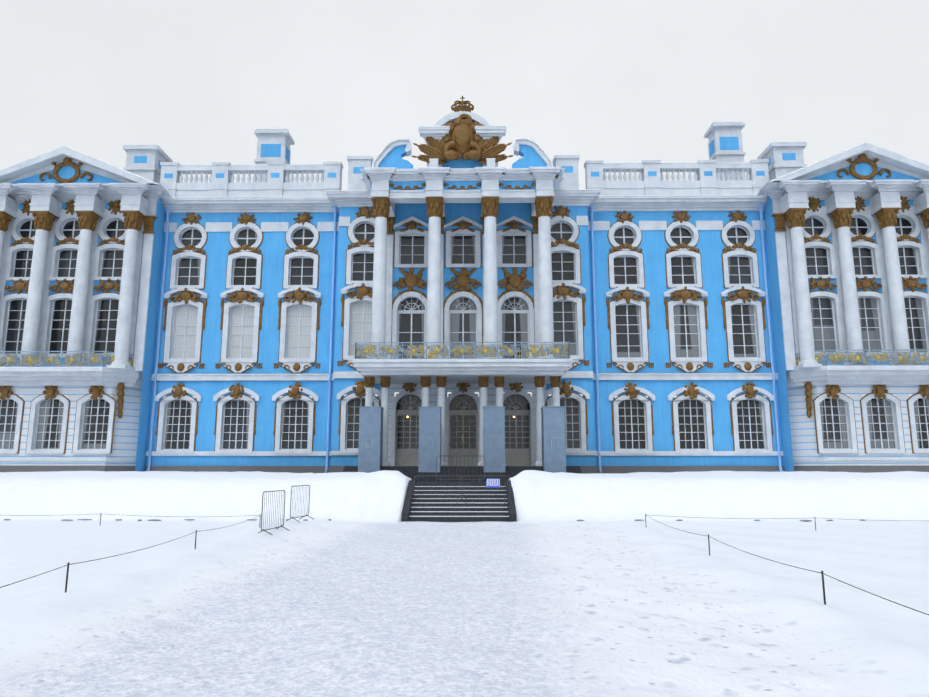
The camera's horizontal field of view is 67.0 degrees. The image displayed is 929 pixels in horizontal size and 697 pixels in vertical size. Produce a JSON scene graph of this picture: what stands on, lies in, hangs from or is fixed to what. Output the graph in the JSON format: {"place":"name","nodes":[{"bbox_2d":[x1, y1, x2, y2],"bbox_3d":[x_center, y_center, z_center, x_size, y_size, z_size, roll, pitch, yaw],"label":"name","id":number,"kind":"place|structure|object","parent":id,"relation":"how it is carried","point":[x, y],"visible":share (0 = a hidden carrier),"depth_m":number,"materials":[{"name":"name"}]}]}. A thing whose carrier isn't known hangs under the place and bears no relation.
{"place":"outdoors","nodes":[
{"label":"outdoors","id":0,"kind":"place"},
{"bbox_2d":[258,490,289,534],"bbox_3d":[-6.495,5.564,23.881,0.624,1.427,2.334,-1,-10,4],"label":"crowd barrier","id":1,"kind":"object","parent":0,"point":[276,527],"depth_m":23.78,"materials":[{"name":"grey metal"}]},
{"bbox_2d":[0,470,928,696],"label":"ground snow","id":2,"kind":"structure","parent":0,"point":[365,591],"depth_m":12.45,"materials":[{"name":"white snow"}]},
{"bbox_2d":[0,514,260,592],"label":"rope fence","id":3,"kind":"object","parent":2,"relation":"on","point":[68,564],"visible":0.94,"depth_m":17.07,"materials":[{"name":"black fabric"}]},
{"bbox_2d":[286,485,313,522],"bbox_3d":[-6.697,6.308,28.626,0.624,1.427,2.334,-1,-10,5],"label":"crowd barrier","id":4,"kind":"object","parent":2,"relation":"on","point":[293,517],"depth_m":28.64,"materials":[{"name":"grey metal"}]},
{"bbox_2d":[4,519,864,520],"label":"hedge kerb line","id":5,"kind":"object","parent":2,"relation":"on","point":[330,520],"visible":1,"depth_m":29.42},
{"bbox_2d":[401,480,516,521],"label":"terrace stairs","id":6,"kind":"structure","parent":2,"relation":"on","point":[437,504],"depth_m":31.04,"materials":[{"name":"stone"}]},
{"bbox_2d":[414,475,462,502],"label":"barrier stairs","id":7,"kind":"structure","parent":6,"relation":"on","point":[436,483],"depth_m":31.61,"materials":[{"name":"black metal"}]},
{"bbox_2d":[436,456,484,482],"bbox_3d":[-0.195,5.834,33.895,2.384,1.307,0.624,0,-10,1],"label":"metal barrier","id":8,"kind":"object","parent":6,"relation":"on","point":[441,479],"visible":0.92,"depth_m":33.89,"materials":[{"name":"black metal"}]},
{"bbox_2d":[460,475,509,502],"bbox_3d":[0.932,6.330,31.540,2.234,1.227,0.624,0,-10,1],"label":"stairs barrier sign","id":9,"kind":"object","parent":6,"relation":"on","point":[492,483],"visible":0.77,"depth_m":31.55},
{"bbox_2d":[0,96,928,481],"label":"palace","id":10,"kind":"structure","parent":2,"relation":"on","point":[780,276],"depth_m":45.71,"materials":[{"name":"painted plaster"},{"name":"gilded stucco"},{"name":"glass"}]},
{"bbox_2d":[358,406,565,471],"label":"statue winter covers","id":11,"kind":"object","parent":10,"relation":"on","point":[370,450],"visible":0.96,"depth_m":39.06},
{"bbox_2d":[645,514,928,614],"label":"rope fence","id":12,"kind":"object","parent":2,"relation":"on","point":[823,585],"visible":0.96,"depth_m":12.71,"materials":[{"name":"black fabric"}]},
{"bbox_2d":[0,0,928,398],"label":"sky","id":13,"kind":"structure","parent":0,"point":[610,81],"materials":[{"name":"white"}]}
]}

